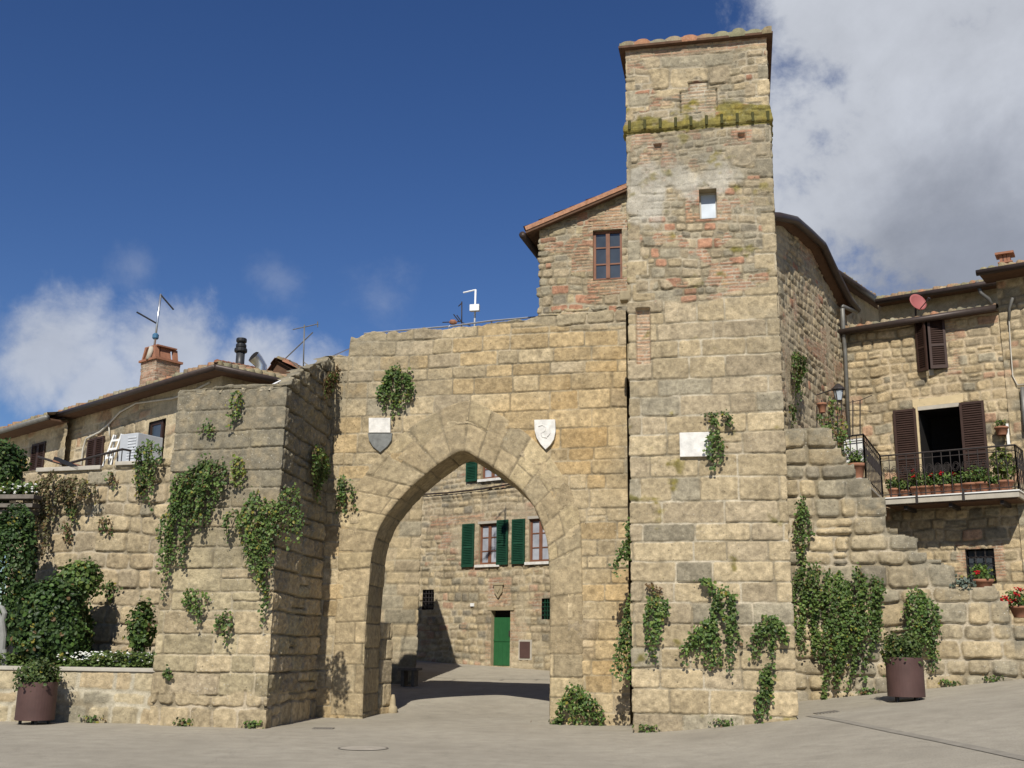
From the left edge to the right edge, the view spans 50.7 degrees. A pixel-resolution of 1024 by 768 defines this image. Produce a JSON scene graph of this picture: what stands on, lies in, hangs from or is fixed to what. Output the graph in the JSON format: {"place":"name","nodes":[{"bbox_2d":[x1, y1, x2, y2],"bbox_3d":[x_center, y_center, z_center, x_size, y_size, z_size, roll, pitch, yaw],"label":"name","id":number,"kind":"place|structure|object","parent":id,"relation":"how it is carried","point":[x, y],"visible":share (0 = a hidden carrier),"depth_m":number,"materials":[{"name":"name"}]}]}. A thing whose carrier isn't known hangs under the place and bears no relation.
{"place":"outdoors","nodes":[
{"label":"outdoors","id":0,"kind":"place"},
{"bbox_2d":[463,289,479,325],"bbox_3d":[-1.184,-2.138,31.286,0.525,1.320,0.246,-2,-14,12],"label":"tv antenna","id":1,"kind":"object","parent":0,"point":[474,307],"visible":0.96,"depth_m":31.22,"materials":[{"name":"white paint"}]},
{"bbox_2d":[0,660,1023,767],"bbox_3d":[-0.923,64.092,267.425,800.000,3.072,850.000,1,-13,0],"label":"ground","id":2,"kind":"structure","parent":0,"point":[451,715],"depth_m":16.14,"materials":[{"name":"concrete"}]},
{"bbox_2d":[14,681,58,724],"bbox_3d":[-8.380,5.630,19.038,0.654,0.747,0.654,1,-13,0],"label":"round planter","id":3,"kind":"object","parent":2,"relation":"on","point":[35,703],"visible":0.84,"depth_m":18.79,"materials":[{"name":"ceramic"}]},
{"bbox_2d":[12,657,66,691],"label":"potted shrub","id":4,"kind":"object","parent":3,"relation":"in","point":[38,671],"visible":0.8,"depth_m":18.96,"materials":[{"name":"green plant"}]},
{"bbox_2d":[0,666,154,723],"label":"garden wall","id":5,"kind":"structure","parent":2,"relation":"on","point":[116,695],"depth_m":19.54,"materials":[{"name":"stone"}]},
{"bbox_2d":[6,458,171,656],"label":"terrace wall","id":6,"kind":"structure","parent":2,"relation":"on","point":[125,556],"depth_m":22.52,"materials":[{"name":"stone"}]},
{"bbox_2d":[21,469,99,563],"bbox_3d":[-9.531,2.856,22.711,1.817,2.251,0.483,-3,-14,15],"label":"caper plant","id":7,"kind":"object","parent":6,"relation":"attached to","point":[60,488],"visible":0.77,"depth_m":22.83,"materials":[{"name":"green plant"}]},
{"bbox_2d":[59,521,73,542],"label":"caper plant","id":8,"kind":"object","parent":6,"relation":"attached to","point":[66,531],"visible":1,"depth_m":22.78,"materials":[{"name":"green plant"}]},
{"bbox_2d":[97,515,112,535],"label":"caper plant","id":9,"kind":"object","parent":6,"relation":"attached to","point":[105,527],"visible":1,"depth_m":22.50,"materials":[{"name":"green plant"}]},
{"bbox_2d":[103,579,122,602],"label":"caper plant","id":10,"kind":"object","parent":6,"relation":"attached to","point":[111,584],"visible":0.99,"depth_m":22.14,"materials":[{"name":"green plant"}]},
{"bbox_2d":[131,438,161,510],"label":"caper plant","id":11,"kind":"object","parent":6,"relation":"attached to","point":[144,466],"visible":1,"depth_m":22.40,"materials":[{"name":"green plant"}]},
{"bbox_2d":[149,356,335,728],"bbox_3d":[-4.960,3.007,21.703,2.316,7.726,4.408,-1,-14,9],"label":"bastion","id":12,"kind":"object","parent":2,"relation":"on","point":[267,673],"visible":0.91,"depth_m":19.73,"materials":[{"name":"stone"}]},
{"bbox_2d":[155,453,227,603],"bbox_3d":[-5.867,2.582,19.577,1.384,2.750,0.382,-2,-14,13],"label":"caper plant","id":13,"kind":"object","parent":12,"relation":"attached to","point":[196,478],"visible":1,"depth_m":19.68,"materials":[{"name":"green plant"}]},
{"bbox_2d":[180,588,210,624],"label":"caper plant","id":14,"kind":"object","parent":12,"relation":"attached to","point":[186,601],"visible":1,"depth_m":19.27,"materials":[{"name":"green plant"}]},
{"bbox_2d":[211,608,232,645],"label":"caper plant","id":15,"kind":"object","parent":12,"relation":"attached to","point":[221,620],"visible":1,"depth_m":19.07,"materials":[{"name":"green plant"}]},
{"bbox_2d":[225,390,243,428],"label":"caper plant","id":16,"kind":"object","parent":12,"relation":"attached to","point":[240,395],"visible":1,"depth_m":20.04,"materials":[{"name":"green plant"}]},
{"bbox_2d":[229,454,245,489],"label":"caper plant","id":17,"kind":"object","parent":12,"relation":"attached to","point":[236,469],"visible":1,"depth_m":19.71,"materials":[{"name":"green plant"}]},
{"bbox_2d":[220,482,305,626],"bbox_3d":[-4.473,2.993,19.120,1.624,2.540,0.348,-2,-14,11],"label":"caper plant","id":18,"kind":"object","parent":12,"relation":"attached to","point":[261,520],"visible":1,"depth_m":19.18,"materials":[{"name":"green plant"}]},
{"bbox_2d":[310,444,331,504],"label":"caper plant","id":19,"kind":"object","parent":12,"relation":"attached to","point":[321,457],"visible":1,"depth_m":21.52,"materials":[{"name":"green plant"}]},
{"bbox_2d":[323,364,342,403],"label":"caper plant","id":20,"kind":"object","parent":12,"relation":"attached to","point":[331,376],"visible":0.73,"depth_m":22.58,"materials":[{"name":"green plant"}]},
{"bbox_2d":[338,746,387,749],"bbox_3d":[-2.132,5.215,15.486,0.723,0.005,0.723,1,-13,0],"label":"manhole cover","id":21,"kind":"object","parent":2,"relation":"on","point":[363,747],"visible":1,"depth_m":15.47,"materials":[{"name":"metal"}]},
{"bbox_2d":[388,694,397,712],"bbox_3d":[-2.555,6.894,23.133,0.220,0.480,0.214,1,-13,0],"label":"guard stone","id":22,"kind":"object","parent":2,"relation":"on","point":[393,708],"visible":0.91,"depth_m":23.09,"materials":[{"name":"beige stone"}]},
{"bbox_2d":[381,496,422,683],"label":"lane house","id":23,"kind":"structure","parent":2,"relation":"on","point":[400,604],"depth_m":29.59,"materials":[{"name":"stone"}]},
{"bbox_2d":[397,667,421,686],"bbox_3d":[-2.702,7.766,28.536,0.519,0.530,0.600,-2,-14,10],"label":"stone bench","id":24,"kind":"object","parent":2,"relation":"on","point":[404,676],"visible":0.94,"depth_m":28.35,"materials":[{"name":"stone"}]},
{"bbox_2d":[306,307,633,724],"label":"gate wall","id":25,"kind":"structure","parent":2,"relation":"on","point":[485,395],"depth_m":22.21,"materials":[{"name":"stone"}]},
{"bbox_2d":[334,474,358,513],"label":"caper plant","id":26,"kind":"object","parent":25,"relation":"attached to","point":[341,487],"visible":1,"depth_m":22.44,"materials":[{"name":"green plant"}]},
{"bbox_2d":[368,418,392,452],"bbox_3d":[-2.774,1.072,22.707,0.537,0.741,0.070,-2,-14,12],"label":"shield plaque","id":27,"kind":"object","parent":25,"relation":"attached to","point":[380,434],"visible":1,"depth_m":22.69,"materials":[{"name":"grey stone"}]},
{"bbox_2d":[375,362,416,422],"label":"caper plant","id":28,"kind":"object","parent":25,"relation":"attached to","point":[387,383],"visible":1,"depth_m":22.77,"materials":[{"name":"green plant"}]},
{"bbox_2d":[364,316,535,333],"bbox_3d":[-1.396,-1.097,24.147,3.934,0.858,0.235,0,-14,5],"label":"wall top rail","id":29,"kind":"object","parent":25,"relation":"on","point":[449,326],"depth_m":24.22,"materials":[{"name":"metal"}]},
{"bbox_2d":[534,419,555,448],"bbox_3d":[0.671,1.028,21.960,0.444,0.617,0.082,-2,-14,12],"label":"shield plaque","id":30,"kind":"object","parent":25,"relation":"attached to","point":[545,431],"visible":1,"depth_m":21.94,"materials":[{"name":"white stone"}]},
{"bbox_2d":[416,462,549,670],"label":"green shuttered house","id":31,"kind":"structure","parent":2,"relation":"on","point":[484,547],"depth_m":36.35,"materials":[{"name":"stone"}]},
{"bbox_2d":[422,589,433,609],"bbox_3d":[-2.840,7.507,37.610,0.523,0.682,0.250,-10,-17,37],"label":"barred window","id":32,"kind":"structure","parent":31,"relation":"in","point":[428,595],"depth_m":37.67,"materials":[{"name":"metal"}]},
{"bbox_2d":[474,520,500,567],"bbox_3d":[-0.772,5.388,36.390,1.055,1.544,0.240,-10,-17,37],"label":"window","id":33,"kind":"structure","parent":31,"relation":"in","point":[487,532],"depth_m":36.48,"materials":[{"name":"brown wood"}]},
{"bbox_2d":[477,466,500,481],"bbox_3d":[-0.684,2.710,36.961,0.999,1.232,0.839,1,-13,0],"label":"window","id":34,"kind":"structure","parent":31,"relation":"in","point":[486,475],"depth_m":37.04,"materials":[{"name":"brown wood"}]},
{"bbox_2d":[493,617,509,665],"bbox_3d":[-0.293,8.428,35.368,0.760,1.547,0.110,-10,-17,37],"label":"door","id":35,"kind":"structure","parent":31,"relation":"in","point":[501,625],"depth_m":35.37,"materials":[{"name":"green paint"}]},
{"bbox_2d":[518,640,531,659],"bbox_3d":[0.417,8.501,34.569,0.521,0.630,0.055,-10,-17,37],"label":"meter box","id":36,"kind":"object","parent":31,"relation":"attached to","point":[525,650],"visible":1,"depth_m":34.53,"materials":[{"name":"concrete"}]},
{"bbox_2d":[519,642,529,657],"bbox_3d":[0.408,8.498,34.557,0.401,0.509,0.025,-10,-17,37],"label":"door","id":37,"kind":"structure","parent":36,"relation":"in","point":[524,646],"depth_m":34.53,"materials":[{"name":"metal"}]},
{"bbox_2d":[524,516,548,564],"bbox_3d":[0.911,5.071,35.124,1.079,1.575,0.240,-10,-17,37],"label":"window","id":38,"kind":"structure","parent":31,"relation":"in","point":[538,547],"depth_m":35.22,"materials":[{"name":"brown wood"}]},
{"bbox_2d":[542,598,549,618],"bbox_3d":[1.183,7.174,34.476,0.409,0.648,0.250,-10,-17,37],"label":"barred window","id":39,"kind":"structure","parent":31,"relation":"in","point":[545,601],"depth_m":34.54,"materials":[{"name":"green paint"}]},
{"bbox_2d":[555,682,609,725],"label":"caper plant","id":40,"kind":"object","parent":2,"relation":"on","point":[577,697],"visible":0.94,"depth_m":20.41,"materials":[{"name":"green plant"}]},
{"bbox_2d":[618,26,798,732],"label":"stone tower","id":41,"kind":"structure","parent":2,"relation":"on","point":[699,297],"depth_m":19.93,"materials":[{"name":"stone"}]},
{"bbox_2d":[608,517,632,686],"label":"caper plant","id":42,"kind":"object","parent":41,"relation":"attached to","point":[622,640],"visible":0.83,"depth_m":19.71,"materials":[{"name":"green plant"}]},
{"bbox_2d":[642,592,670,663],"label":"caper plant","id":43,"kind":"object","parent":41,"relation":"attached to","point":[656,627],"visible":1,"depth_m":18.90,"materials":[{"name":"green plant"}]},
{"bbox_2d":[679,432,711,456],"bbox_3d":[3.333,1.100,19.614,0.570,0.449,0.065,-2,-14,12],"label":"wall plaque","id":44,"kind":"object","parent":41,"relation":"attached to","point":[692,444],"depth_m":19.59,"materials":[{"name":"white stone"}]},
{"bbox_2d":[699,188,716,218],"bbox_3d":[3.778,-3.418,20.802,0.332,0.605,0.290,-2,-14,12],"label":"window","id":45,"kind":"structure","parent":41,"relation":"in","point":[707,197],"depth_m":20.89,"materials":[{"name":"concrete"}]},
{"bbox_2d":[677,577,742,675],"bbox_3d":[3.391,4.189,18.733,1.181,1.663,0.266,-3,-14,17],"label":"caper plant","id":46,"kind":"object","parent":41,"relation":"attached to","point":[712,630],"visible":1,"depth_m":18.69,"materials":[{"name":"green plant"}]},
{"bbox_2d":[701,409,734,470],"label":"caper plant","id":47,"kind":"object","parent":41,"relation":"attached to","point":[714,421],"visible":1,"depth_m":19.44,"materials":[{"name":"green plant"}]},
{"bbox_2d":[746,614,790,723],"bbox_3d":[4.373,4.861,18.349,0.750,1.876,0.241,-2,-14,11],"label":"caper plant","id":48,"kind":"object","parent":41,"relation":"attached to","point":[765,675],"visible":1,"depth_m":18.42,"materials":[{"name":"green plant"}]},
{"bbox_2d":[775,212,860,453],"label":"rounded house","id":49,"kind":"structure","parent":2,"relation":"on","point":[814,295],"depth_m":26.50,"materials":[{"name":"stone"}]},
{"bbox_2d":[791,349,808,404],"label":"caper plant","id":50,"kind":"object","parent":49,"relation":"attached to","point":[800,370],"visible":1,"depth_m":24.55,"materials":[{"name":"green plant"}]},
{"bbox_2d":[816,383,844,401],"bbox_3d":[7.741,0.224,26.198,0.688,0.440,0.323,-9,-17,35],"label":"wall lantern","id":51,"kind":"object","parent":49,"relation":"attached to","point":[837,389],"depth_m":26.01,"materials":[{"name":"metal"}]},
{"bbox_2d":[784,419,1023,700],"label":"stepped wall","id":52,"kind":"structure","parent":2,"relation":"on","point":[979,637],"depth_m":21.85,"materials":[{"name":"stone"}]},
{"bbox_2d":[791,496,814,656],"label":"caper plant","id":53,"kind":"object","parent":52,"relation":"attached to","point":[802,509],"visible":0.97,"depth_m":22.18,"materials":[{"name":"green plant"}]},
{"bbox_2d":[816,396,852,463],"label":"caper plant","id":54,"kind":"object","parent":52,"relation":"attached to","point":[842,436],"visible":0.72,"depth_m":23.18,"materials":[{"name":"green plant"}]},
{"bbox_2d":[799,561,886,699],"bbox_3d":[6.614,5.105,21.487,1.724,3.168,0.504,-3,-14,16],"label":"caper plant","id":55,"kind":"object","parent":52,"relation":"attached to","point":[846,614],"visible":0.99,"depth_m":21.55,"materials":[{"name":"green plant"}]},
{"bbox_2d":[900,585,943,672],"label":"caper plant","id":56,"kind":"object","parent":52,"relation":"attached to","point":[923,603],"visible":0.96,"depth_m":21.20,"materials":[{"name":"green plant"}]},
{"bbox_2d":[949,574,976,590],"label":"wall shrub","id":57,"kind":"object","parent":52,"relation":"on","point":[960,582],"visible":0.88,"depth_m":21.51,"materials":[{"name":"green plant"}]},
{"bbox_2d":[972,579,993,586],"bbox_3d":[9.441,4.056,21.647,0.410,0.280,0.410,1,-13,0],"label":"flower pot","id":58,"kind":"object","parent":52,"relation":"on","point":[983,582],"visible":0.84,"depth_m":21.51,"materials":[{"name":"ceramic"}]},
{"bbox_2d":[968,570,994,580],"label":"pot plant","id":59,"kind":"object","parent":58,"relation":"in","point":[982,576],"visible":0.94,"depth_m":21.64,"materials":[{"name":"green plant"}]},
{"bbox_2d":[1009,606,1023,617],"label":"flower pot","id":60,"kind":"object","parent":52,"relation":"on","point":[1017,611],"visible":0.95,"depth_m":21.29,"materials":[{"name":"ceramic"}]},
{"bbox_2d":[1002,587,1023,605],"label":"geranium","id":61,"kind":"object","parent":60,"relation":"in","point":[1019,597],"visible":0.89,"depth_m":21.37,"materials":[{"name":"red plant"}]},
{"bbox_2d":[885,657,925,702],"bbox_3d":[7.035,5.291,19.330,0.644,0.781,0.644,1,-13,0],"label":"round planter","id":62,"kind":"object","parent":2,"relation":"on","point":[904,678],"visible":0.92,"depth_m":19.09,"materials":[{"name":"metal"}]},
{"bbox_2d":[873,627,927,676],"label":"potted shrub","id":63,"kind":"object","parent":62,"relation":"in","point":[899,646],"visible":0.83,"depth_m":19.30,"materials":[{"name":"green plant"}]},
{"bbox_2d":[809,715,1023,759],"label":"drainage channel","id":64,"kind":"object","parent":2,"relation":"on","point":[997,752],"visible":1,"depth_m":13.74,"materials":[{"name":"grey stone"}]},
{"bbox_2d":[838,303,1023,625],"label":"house","id":65,"kind":"structure","parent":2,"relation":"on","point":[933,383],"depth_m":27.20,"materials":[{"name":"stone"}]},
{"bbox_2d":[871,487,880,497],"bbox_3d":[7.643,2.752,26.336,2.605,0.060,4.133,-6,-15,27],"label":"landing","id":66,"kind":"object","parent":65,"relation":"attached to","point":[875,494],"visible":0.02,"depth_m":25.59,"materials":[{"name":"stone"}]},
{"bbox_2d":[837,434,883,496],"bbox_3d":[8.243,1.989,25.578,0.645,1.066,3.113,-5,-15,25],"label":"landing railing","id":67,"kind":"object","parent":66,"relation":"on","point":[870,459],"visible":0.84,"depth_m":25.09,"materials":[{"name":"metal"}]},
{"bbox_2d":[816,395,871,441],"bbox_3d":[7.514,0.768,24.418,1.315,1.090,0.025,1,-13,0],"label":"plant frame","id":68,"kind":"object","parent":67,"relation":"attached to","point":[852,410],"visible":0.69,"depth_m":24.44,"materials":[{"name":"metal"}]},
{"bbox_2d":[843,438,863,462],"bbox_3d":[7.695,1.511,24.366,0.460,0.560,0.030,-11,-18,41],"label":"screen","id":69,"kind":"object","parent":67,"relation":"attached to","point":[854,444],"visible":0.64,"depth_m":24.34,"materials":[{"name":"white paint"}]},
{"bbox_2d":[910,294,930,315],"bbox_3d":[10.846,-2.043,28.505,0.455,0.790,0.644,11,-17,-38],"label":"satellite dish","id":70,"kind":"object","parent":65,"relation":"on","point":[917,301],"visible":0.98,"depth_m":28.66,"materials":[{"name":"metal"}]},
{"bbox_2d":[911,472,937,485],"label":"geranium","id":71,"kind":"object","parent":65,"relation":"on","point":[926,477],"visible":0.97,"depth_m":26.29,"materials":[{"name":"green plant"}]},
{"bbox_2d":[956,465,984,482],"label":"geranium","id":72,"kind":"object","parent":65,"relation":"on","point":[967,477],"visible":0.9,"depth_m":25.68,"materials":[{"name":"green plant"}]},
{"bbox_2d":[967,466,994,481],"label":"geranium","id":73,"kind":"object","parent":65,"relation":"on","point":[985,477],"visible":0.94,"depth_m":25.57,"materials":[{"name":"green plant"}]},
{"bbox_2d":[965,548,996,582],"bbox_3d":[11.358,4.401,26.115,0.689,0.861,0.300,-8,-16,34],"label":"barred window","id":74,"kind":"structure","parent":65,"relation":"in","point":[977,556],"depth_m":26.18,"materials":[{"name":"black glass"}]},
{"bbox_2d":[994,426,1008,435],"bbox_3d":[11.861,1.142,26.181,0.324,0.200,0.324,1,-13,0],"label":"flower pot","id":75,"kind":"object","parent":65,"relation":"on","point":[1001,430],"visible":1,"depth_m":26.08,"materials":[{"name":"ceramic"}]},
{"bbox_2d":[997,480,1014,489],"bbox_3d":[11.581,2.405,25.388,0.432,0.260,0.432,1,-13,0],"label":"flower pot","id":76,"kind":"object","parent":65,"relation":"on","point":[1003,483],"visible":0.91,"depth_m":25.24,"materials":[{"name":"ceramic"}]},
{"bbox_2d":[989,447,1015,479],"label":"tall plant","id":77,"kind":"object","parent":76,"relation":"in","point":[1002,471],"visible":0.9,"depth_m":25.42,"materials":[{"name":"green plant"}]},
{"bbox_2d":[976,260,1023,570],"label":"building","id":78,"kind":"structure","parent":2,"relation":"on","point":[1008,278],"depth_m":26.48,"materials":[{"name":"stone"}]},
{"bbox_2d":[0,0,1023,603],"label":"sky","id":79,"kind":"structure","parent":0,"point":[265,169],"materials":[{"name":"blue"}]},
{"bbox_2d":[519,183,627,319],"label":"stone house","id":80,"kind":"structure","parent":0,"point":[579,251],"depth_m":22.76,"materials":[{"name":"beige stone"}]},
{"bbox_2d":[593,229,621,279],"bbox_3d":[2.016,-2.697,22.705,0.615,1.103,0.170,-2,-14,12],"label":"window","id":81,"kind":"structure","parent":80,"relation":"in","point":[607,244],"depth_m":22.74,"materials":[{"name":"brown wood"}]},
{"bbox_2d":[839,270,878,325],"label":"house","id":82,"kind":"structure","parent":0,"point":[864,298],"depth_m":34.75,"materials":[{"name":"stone"}]},
{"bbox_2d":[875,250,1014,321],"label":"house","id":83,"kind":"structure","parent":0,"point":[973,293],"depth_m":33.14,"materials":[{"name":"stone"}]},
{"label":"terrace","id":84,"kind":"structure","parent":0,"visible":0},
{"bbox_2d":[0,411,68,478],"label":"house","id":85,"kind":"structure","parent":84,"relation":"on","point":[43,435],"depth_m":31.48,"materials":[{"name":"stone"}]},
{"bbox_2d":[70,448,131,465],"bbox_3d":[-9.046,1.726,23.475,1.338,0.717,0.511,1,-13,0],"label":"terrace railing","id":86,"kind":"object","parent":84,"relation":"on","point":[104,454],"visible":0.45,"depth_m":23.43,"materials":[{"name":"metal"}]},
{"bbox_2d":[102,434,121,465],"bbox_3d":[-9.380,1.817,25.156,0.554,1.322,0.317,-7,-15,29],"label":"folding ladder","id":87,"kind":"object","parent":84,"relation":"on","point":[114,439],"visible":0.46,"depth_m":25.22,"materials":[{"name":"white metal"}]},
{"bbox_2d":[118,433,162,460],"bbox_3d":[-8.679,1.845,25.167,0.590,1.285,0.764,-7,-15,29],"label":"storage cabinet","id":88,"kind":"object","parent":84,"relation":"on","point":[131,441],"visible":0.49,"depth_m":24.97,"materials":[{"name":"white plastic"}]},
{"bbox_2d":[55,344,286,466],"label":"terrace house","id":89,"kind":"structure","parent":84,"relation":"on","point":[148,406],"depth_m":28.47,"materials":[{"name":"stone"}]},
{"bbox_2d":[136,294,173,344],"bbox_3d":[-9.738,-1.743,29.430,1.022,1.491,0.170,1,-13,0],"label":"tv antenna","id":90,"kind":"object","parent":89,"relation":"on","point":[155,336],"visible":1,"depth_m":29.43,"materials":[{"name":"metal"}]},
{"bbox_2d":[150,420,164,455],"bbox_3d":[-9.089,1.964,27.462,0.632,2.053,0.050,-12,-18,43],"label":"door","id":91,"kind":"structure","parent":89,"relation":"in","point":[157,428],"depth_m":27.60,"materials":[{"name":"brown paint"}]},
{"bbox_2d":[234,337,246,363],"bbox_3d":[-7.145,-0.700,28.423,0.340,1.029,0.331,1,-13,0],"label":"flue pipe","id":92,"kind":"object","parent":89,"relation":"on","point":[240,350],"visible":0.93,"depth_m":28.36,"materials":[{"name":"metal"}]},
{"bbox_2d":[249,352,266,369],"bbox_3d":[-6.547,-0.396,27.801,0.469,0.875,0.338,12,-17,-38],"label":"flue pipe","id":93,"kind":"object","parent":89,"relation":"attached to","point":[256,359],"visible":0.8,"depth_m":27.72,"materials":[{"name":"metal"}]},
{"bbox_2d":[267,332,312,373],"bbox_3d":[-5.914,1.258,30.588,1.385,5.034,2.525,-4,-14,18],"label":"roof turret","id":94,"kind":"object","parent":84,"relation":"on","point":[281,365],"visible":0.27,"depth_m":29.96,"materials":[{"name":"brick"}]},
{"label":"flower bed","id":95,"kind":"structure","parent":0,"visible":0},
{"bbox_2d":[0,605,7,665],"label":"garden statue","id":96,"kind":"object","parent":95,"relation":"on","point":[3,636],"visible":0.83,"depth_m":20.28,"materials":[{"name":"grey stone"}]},
{"bbox_2d":[0,437,31,509],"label":"dark tree","id":97,"kind":"object","parent":95,"relation":"on","point":[13,464],"visible":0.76,"depth_m":23.49,"materials":[{"name":"green plant"}]},
{"bbox_2d":[0,501,40,648],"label":"ivy mass","id":98,"kind":"object","parent":95,"relation":"on","point":[17,527],"visible":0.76,"depth_m":21.36,"materials":[{"name":"green plant"}]},
{"bbox_2d":[0,494,41,515],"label":"pergola","id":99,"kind":"object","parent":95,"relation":"on","point":[18,497],"visible":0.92,"depth_m":22.65,"materials":[{"name":"wood"}]},
{"bbox_2d":[0,479,43,494],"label":"white rose","id":100,"kind":"object","parent":99,"relation":"on","point":[13,488],"visible":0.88,"depth_m":22.80,"materials":[{"name":"green plant"}]},
{"bbox_2d":[5,576,95,663],"bbox_3d":[-8.828,4.743,20.770,1.623,2.020,1.797,1,-13,0],"label":"round bush","id":101,"kind":"object","parent":95,"relation":"on","point":[51,615],"visible":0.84,"depth_m":20.26,"materials":[{"name":"green plant"}]},
{"bbox_2d":[0,649,155,667],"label":"flowering ground cover","id":102,"kind":"object","parent":95,"relation":"on","point":[123,659],"visible":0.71,"depth_m":20.06,"materials":[{"name":"green plant"}]},
{"bbox_2d":[49,556,109,641],"bbox_3d":[-8.611,4.463,21.232,1.120,2.157,0.830,-3,-14,17],"label":"climbing shrub","id":103,"kind":"object","parent":95,"relation":"on","point":[84,576],"visible":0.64,"depth_m":21.23,"materials":[{"name":"green plant"}]},
{"bbox_2d":[122,596,157,659],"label":"upright shrub","id":104,"kind":"object","parent":95,"relation":"on","point":[142,631],"visible":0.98,"depth_m":20.56,"materials":[{"name":"green plant"}]},
{"bbox_3d":[7.709,2.170,24.111,0.440,0.095,0.440,1,-13,0],"label":"white slab","id":105,"kind":"object","parent":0,"visible":0},
{"bbox_2d":[848,462,864,477],"bbox_3d":[7.712,1.954,24.163,0.389,0.340,0.389,1,-13,0],"label":"flower pot","id":106,"kind":"object","parent":105,"relation":"on","point":[859,467],"visible":0.66,"depth_m":24.02,"materials":[{"name":"ceramic"}]},
{"bbox_3d":[11.169,4.659,25.721,0.238,0.160,0.238,1,-13,0],"label":"flower pot","id":107,"kind":"object","parent":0,"visible":0},
{"bbox_2d":[967,563,992,575],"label":"pot plant","id":108,"kind":"object","parent":107,"relation":"in","point":[981,568],"visible":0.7,"depth_m":25.70,"materials":[{"name":"green plant"}]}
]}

